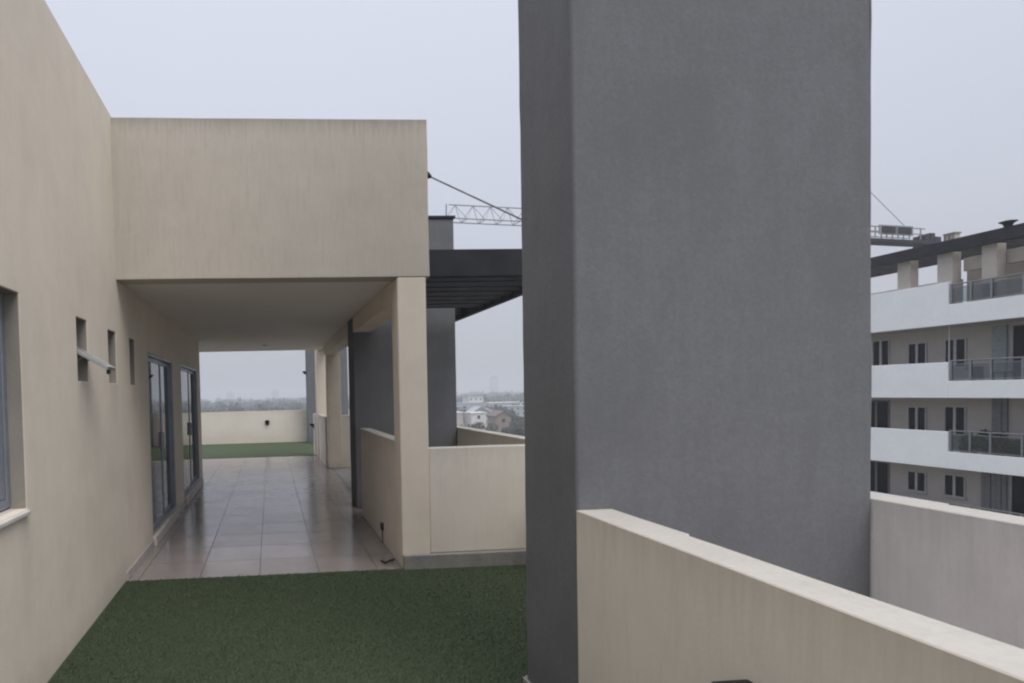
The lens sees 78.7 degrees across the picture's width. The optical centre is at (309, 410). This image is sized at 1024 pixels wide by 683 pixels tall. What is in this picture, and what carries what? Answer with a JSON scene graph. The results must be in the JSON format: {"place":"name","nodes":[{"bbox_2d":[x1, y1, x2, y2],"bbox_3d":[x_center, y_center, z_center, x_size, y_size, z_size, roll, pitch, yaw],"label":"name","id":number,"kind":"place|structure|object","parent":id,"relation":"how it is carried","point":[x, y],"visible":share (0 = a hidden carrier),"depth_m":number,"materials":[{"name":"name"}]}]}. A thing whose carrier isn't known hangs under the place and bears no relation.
{"place":"outdoors","nodes":[
{"label":"outdoors","id":0,"kind":"place"},
{"bbox_2d":[226,391,233,399],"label":"distant tower","id":1,"kind":"structure","parent":0,"point":[229,394],"depth_m":1778.40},
{"bbox_2d":[272,389,278,398],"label":"distant tower","id":2,"kind":"structure","parent":0,"point":[275,393],"depth_m":1787.57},
{"bbox_2d":[205,391,523,426],"bbox_3d":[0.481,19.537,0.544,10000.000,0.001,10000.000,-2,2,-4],"label":"ground","id":3,"kind":"structure","parent":0,"point":[212,400],"depth_m":3821.16,"materials":[{"name":"grey"}]},
{"bbox_2d":[201,395,348,412],"bbox_3d":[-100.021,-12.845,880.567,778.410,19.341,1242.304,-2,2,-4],"label":"wood","id":4,"kind":"object","parent":3,"relation":"on","point":[238,404],"visible":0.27,"depth_m":550.31,"materials":[{"name":"plant"}]},
{"bbox_2d":[348,390,523,413],"bbox_3d":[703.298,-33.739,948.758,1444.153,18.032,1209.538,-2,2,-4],"label":"wood","id":5,"kind":"object","parent":3,"relation":"on","point":[505,396],"visible":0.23,"depth_m":624.29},
{"bbox_2d":[459,423,479,428],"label":"tree","id":6,"kind":"object","parent":3,"relation":"on","point":[474,426],"visible":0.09,"depth_m":175.48,"materials":[{"name":"green plant"}]},
{"bbox_2d":[462,396,483,402],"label":"house","id":7,"kind":"structure","parent":3,"relation":"on","point":[472,399],"depth_m":432.34,"materials":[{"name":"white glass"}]},
{"bbox_2d":[473,422,498,431],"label":"tree","id":8,"kind":"object","parent":3,"relation":"on","point":[490,428],"visible":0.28,"depth_m":181.09,"materials":[{"name":"green plant"}]},
{"bbox_2d":[493,405,508,410],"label":"tree","id":9,"kind":"object","parent":3,"relation":"on","point":[495,407],"visible":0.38,"depth_m":307.73,"materials":[{"name":"green plant"}]},
{"bbox_2d":[487,402,518,409],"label":"house","id":10,"kind":"structure","parent":3,"relation":"on","point":[489,404],"depth_m":413.14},
{"bbox_2d":[506,409,515,422],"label":"tree","id":11,"kind":"object","parent":3,"relation":"on","point":[510,412],"visible":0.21,"depth_m":275.01,"materials":[{"name":"green plant"}]},
{"bbox_2d":[500,427,524,434],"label":"tree","id":12,"kind":"object","parent":3,"relation":"on","point":[508,430],"visible":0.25,"depth_m":181.31,"materials":[{"name":"green plant"}]},
{"bbox_2d":[508,416,524,427],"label":"tree","id":13,"kind":"object","parent":3,"relation":"on","point":[519,420],"visible":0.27,"depth_m":203.45,"materials":[{"name":"green plant"}]},
{"bbox_2d":[511,414,522,426],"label":"tree","id":14,"kind":"object","parent":3,"relation":"on","point":[516,416],"visible":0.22,"depth_m":220.46,"materials":[{"name":"green plant"}]},
{"bbox_2d":[511,428,524,436],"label":"tree","id":15,"kind":"object","parent":3,"relation":"on","point":[520,432],"visible":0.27,"depth_m":143.65,"materials":[{"name":"green plant"}]},
{"bbox_2d":[446,193,941,247],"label":"tower crane","id":16,"kind":"object","parent":3,"relation":"on","point":[919,240],"visible":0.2,"depth_m":61.27,"materials":[{"name":"grey paint"}]},
{"bbox_2d":[457,411,463,425],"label":"house","id":17,"kind":"structure","parent":0,"point":[459,418],"depth_m":236.29,"materials":[{"name":"beige paint"}]},
{"bbox_2d":[456,402,486,410],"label":"house","id":18,"kind":"structure","parent":0,"point":[470,405],"depth_m":402.42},
{"bbox_2d":[464,412,486,429],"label":"house","id":19,"kind":"structure","parent":0,"point":[472,417],"depth_m":233.33,"materials":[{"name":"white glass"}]},
{"bbox_2d":[466,406,489,427],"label":"house","id":20,"kind":"structure","parent":0,"point":[477,409],"depth_m":264.16,"materials":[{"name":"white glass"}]},
{"bbox_2d":[480,405,492,411],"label":"house","id":21,"kind":"structure","parent":0,"point":[488,408],"depth_m":292.77,"materials":[{"name":"grey tile"}]},
{"bbox_2d":[489,376,498,391],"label":"distant tower","id":22,"kind":"structure","parent":0,"point":[494,384],"depth_m":1833.09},
{"bbox_2d":[486,410,512,432],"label":"house","id":23,"kind":"structure","parent":0,"point":[501,419],"depth_m":207.33,"materials":[{"name":"paint"}]},
{"bbox_2d":[498,405,523,417],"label":"house","id":24,"kind":"structure","parent":0,"point":[519,409],"depth_m":354.47,"materials":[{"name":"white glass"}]},
{"bbox_2d":[45,0,1023,398],"label":"sky","id":25,"kind":"structure","parent":0,"point":[947,112],"materials":[{"name":"white"}]},
{"bbox_2d":[870,220,1023,516],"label":"apartment block","id":26,"kind":"structure","parent":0,"point":[932,401],"depth_m":22.95,"materials":[{"name":"paint"}]},
{"bbox_2d":[870,400,889,427],"bbox_3d":[25.886,0.697,26.625,0.056,2.310,1.100,-2,2,-4],"label":"window","id":27,"kind":"structure","parent":26,"relation":"in","point":[880,409],"depth_m":26.44,"materials":[{"name":"grey glass"}]},
{"bbox_2d":[870,460,889,493],"bbox_3d":[25.954,3.476,26.702,0.056,2.310,1.100,-2,2,-4],"label":"window","id":28,"kind":"structure","parent":26,"relation":"in","point":[879,471],"depth_m":26.52,"materials":[{"name":"grey glass"}]},
{"bbox_2d":[871,339,889,365],"bbox_3d":[25.819,-2.021,26.549,0.056,2.310,1.100,-2,2,-4],"label":"window","id":29,"kind":"structure","parent":26,"relation":"in","point":[880,349],"depth_m":26.34,"materials":[{"name":"grey glass"}]},
{"bbox_2d":[904,470,927,493],"bbox_3d":[26.024,3.065,25.032,0.118,0.900,0.820,-2,2,-4],"label":"window","id":30,"kind":"structure","parent":26,"relation":"in","point":[916,481],"depth_m":25.00,"materials":[{"name":"grey glass"}]},
{"bbox_2d":[907,342,926,363],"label":"window","id":31,"kind":"structure","parent":26,"relation":"in","point":[917,352],"depth_m":24.85,"materials":[{"name":"grey glass"}]},
{"bbox_2d":[907,406,926,429],"bbox_3d":[25.989,0.396,24.959,0.056,1.120,0.720,-2,2,-4],"label":"window","id":32,"kind":"structure","parent":26,"relation":"in","point":[916,416],"depth_m":24.93,"materials":[{"name":"grey glass"}]},
{"bbox_2d":[940,474,966,499],"bbox_3d":[26.117,3.081,23.645,0.118,0.940,0.840,-2,2,-4],"label":"window","id":33,"kind":"structure","parent":26,"relation":"in","point":[954,485],"depth_m":23.61,"materials":[{"name":"clear glass"}]},
{"bbox_2d":[944,406,966,436],"bbox_3d":[26.051,0.438,23.571,0.118,1.210,0.840,-2,2,-4],"label":"window","id":34,"kind":"structure","parent":26,"relation":"in","point":[954,416],"depth_m":23.53,"materials":[{"name":"clear glass"}]},
{"bbox_2d":[944,338,967,368],"bbox_3d":[25.984,-2.280,23.495,0.118,1.210,0.840,-2,2,-4],"label":"window","id":35,"kind":"structure","parent":26,"relation":"in","point":[958,347],"depth_m":23.42,"materials":[{"name":"grey glass"}]},
{"bbox_2d":[958,433,978,453],"bbox_3d":[25.086,1.458,22.184,0.582,1.197,0.568,-2,2,-32],"label":"potted shrub","id":36,"kind":"object","parent":26,"relation":"on","point":[964,442],"visible":0.63,"depth_m":22.13,"materials":[{"name":"green plant"}]},
{"bbox_2d":[972,366,983,379],"bbox_3d":[25.331,-1.163,21.882,0.440,1.000,0.450,-2,2,-4],"label":"balcony chair","id":37,"kind":"object","parent":26,"relation":"on","point":[978,371],"visible":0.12,"depth_m":22.06,"materials":[{"name":"black plastic"}]},
{"bbox_2d":[975,429,993,454],"bbox_3d":[25.199,1.366,21.738,0.584,1.399,0.591,-2,2,-4],"label":"potted shrub","id":38,"kind":"object","parent":26,"relation":"on","point":[983,444],"visible":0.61,"depth_m":21.71,"materials":[{"name":"green plant"}]},
{"bbox_2d":[986,431,1009,455],"bbox_3d":[25.143,1.421,21.285,0.596,1.318,0.595,-2,2,-4],"label":"potted shrub","id":39,"kind":"object","parent":26,"relation":"on","point":[996,445],"visible":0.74,"depth_m":21.20,"materials":[{"name":"green plant"}]},
{"bbox_2d":[989,371,1020,379],"bbox_3d":[25.387,-1.022,21.082,0.600,0.760,0.900,-2,2,-4],"label":"balcony table","id":40,"kind":"object","parent":26,"relation":"on","point":[1018,372],"visible":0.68,"depth_m":21.05,"materials":[{"name":"black plastic"}]},
{"bbox_2d":[1004,440,1020,456],"bbox_3d":[25.265,1.563,20.847,0.596,1.052,0.610,-2,2,-4],"label":"potted shrub","id":41,"kind":"object","parent":26,"relation":"on","point":[1013,448],"visible":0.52,"depth_m":20.82,"materials":[{"name":"green plant"}]},
{"bbox_2d":[1010,475,1023,515],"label":"window","id":42,"kind":"structure","parent":26,"relation":"in","point":[1016,482],"depth_m":21.67,"materials":[{"name":"black glass"}]},
{"bbox_2d":[1011,324,1023,379],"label":"window","id":43,"kind":"structure","parent":26,"relation":"in","point":[1017,350],"depth_m":21.55,"materials":[{"name":"black glass"}]},
{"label":"lower storeys","id":44,"kind":"object","parent":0,"visible":0},
{"bbox_2d":[327,466,361,508],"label":"terrace slab","id":45,"kind":"structure","parent":44,"relation":"on","point":[346,487],"depth_m":10.35,"materials":[{"name":"concrete"}]},
{"bbox_2d":[202,458,220,479],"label":"floor","id":46,"kind":"structure","parent":45,"relation":"on","point":[209,465],"depth_m":13.15,"materials":[{"name":"tile"}]},
{"bbox_2d":[0,0,430,682],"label":"penthouse","id":47,"kind":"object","parent":45,"relation":"on","point":[144,262],"visible":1,"depth_m":4.90,"materials":[{"name":"beige paint"}]},
{"bbox_2d":[0,293,30,528],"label":"window","id":48,"kind":"structure","parent":47,"relation":"in","point":[5,490],"depth_m":2.93,"materials":[{"name":"grey metal"}]},
{"bbox_2d":[77,347,115,373],"bbox_3d":[-1.504,-0.349,3.958,0.328,0.218,0.201,-2,2,-4],"label":"pipe","id":49,"kind":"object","parent":47,"relation":"in","point":[90,357],"depth_m":3.89,"materials":[{"name":"grey metal"}]},
{"bbox_2d":[147,352,179,545],"bbox_3d":[-1.787,0.389,6.858,0.225,2.029,1.580,-2,2,-4],"label":"sliding door","id":50,"kind":"structure","parent":47,"relation":"in","point":[160,383],"depth_m":6.83,"materials":[{"name":"grey glass"}]},
{"bbox_2d":[180,364,201,505],"bbox_3d":[-1.947,0.327,9.237,0.225,2.029,1.870,-2,2,-4],"label":"sliding door","id":51,"kind":"structure","parent":47,"relation":"in","point":[189,407],"depth_m":9.21,"materials":[{"name":"grey metal"}]},
{"bbox_2d":[425,171,522,321],"bbox_3d":[1.509,-1.836,8.668,1.482,1.014,6.615,-2,2,-4],"label":"pergola","id":52,"kind":"object","parent":47,"relation":"attached to","point":[465,283],"visible":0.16,"depth_m":5.72,"materials":[{"name":"paint"}]},
{"bbox_2d":[202,442,313,458],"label":"turf","id":53,"kind":"structure","parent":45,"relation":"on","point":[244,450],"depth_m":16.45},
{"bbox_2d":[313,413,316,454],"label":"parapet wall","id":54,"kind":"structure","parent":53,"relation":"on","point":[315,435],"depth_m":14.73,"materials":[{"name":"paint"}]},
{"bbox_2d":[305,347,348,442],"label":"grey column","id":55,"kind":"structure","parent":53,"relation":"on","point":[310,382],"depth_m":18.36,"materials":[{"name":"paint"}]},
{"bbox_2d":[128,455,402,580],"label":"floor","id":56,"kind":"structure","parent":45,"relation":"on","point":[252,516],"depth_m":6.76,"materials":[{"name":"tile"}]},
{"bbox_2d":[360,428,396,558],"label":"parapet wall","id":57,"kind":"structure","parent":56,"relation":"on","point":[378,476],"depth_m":6.14,"materials":[{"name":"paint"}]},
{"bbox_2d":[380,522,383,542],"bbox_3d":[0.746,1.258,6.003,0.024,0.205,0.070,-2,2,-4],"label":"junction box","id":58,"kind":"object","parent":57,"relation":"attached to","point":[381,526],"visible":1,"depth_m":5.99,"materials":[{"name":"black plastic"}]},
{"bbox_2d":[201,409,349,444],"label":"parapet wall","id":59,"kind":"structure","parent":45,"relation":"on","point":[245,427],"depth_m":18.94,"materials":[{"name":"paint"}]},
{"bbox_2d":[47,567,510,682],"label":"turf","id":60,"kind":"structure","parent":45,"relation":"on","point":[162,622],"depth_m":3.71,"materials":[{"name":"green plastic"}]},
{"bbox_2d":[333,467,350,489],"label":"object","id":61,"kind":"structure","parent":45,"relation":"on","point":[344,473],"depth_m":11.19,"materials":[{"name":"paint"}]},
{"bbox_2d":[318,414,327,465],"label":"parapet wall","id":62,"kind":"structure","parent":61,"relation":"on","point":[322,422],"depth_m":13.10,"materials":[{"name":"paint"}]},
{"bbox_2d":[341,415,350,466],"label":"parapet wall","id":63,"kind":"structure","parent":61,"relation":"on","point":[346,457],"depth_m":12.20,"materials":[{"name":"paint"}]},
{"bbox_2d":[347,215,456,507],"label":"grey column","id":64,"kind":"structure","parent":61,"relation":"on","point":[371,389],"depth_m":7.84,"materials":[{"name":"paint"}]},
{"bbox_2d":[403,444,526,569],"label":"parapet wall","id":65,"kind":"structure","parent":45,"relation":"on","point":[477,498],"depth_m":5.14,"materials":[{"name":"paint"}]},
{"bbox_2d":[415,564,527,682],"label":"turf","id":66,"kind":"structure","parent":45,"relation":"on","point":[503,626],"depth_m":4.14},
{"bbox_2d":[457,426,524,445],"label":"parapet wall","id":67,"kind":"structure","parent":45,"relation":"on","point":[467,436],"depth_m":6.99,"materials":[{"name":"paint"}]},
{"bbox_2d":[518,0,871,682],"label":"grey column","id":68,"kind":"structure","parent":45,"relation":"on","point":[696,222],"depth_m":2.40,"materials":[{"name":"paint"}]},
{"bbox_2d":[576,510,1023,682],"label":"parapet wall","id":69,"kind":"structure","parent":45,"relation":"on","point":[656,603],"depth_m":1.59,"materials":[{"name":"paint"}]},
{"bbox_2d":[712,679,752,682],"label":"wall lamp","id":70,"kind":"object","parent":69,"relation":"attached to","point":[739,681],"visible":1,"depth_m":1.51,"materials":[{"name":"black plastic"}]},
{"bbox_2d":[870,492,1023,648],"bbox_3d":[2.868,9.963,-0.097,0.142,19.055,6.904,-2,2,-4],"label":"parapet wall","id":71,"kind":"structure","parent":45,"relation":"on","point":[960,567],"depth_m":2.18,"materials":[{"name":"paint"}]}
]}

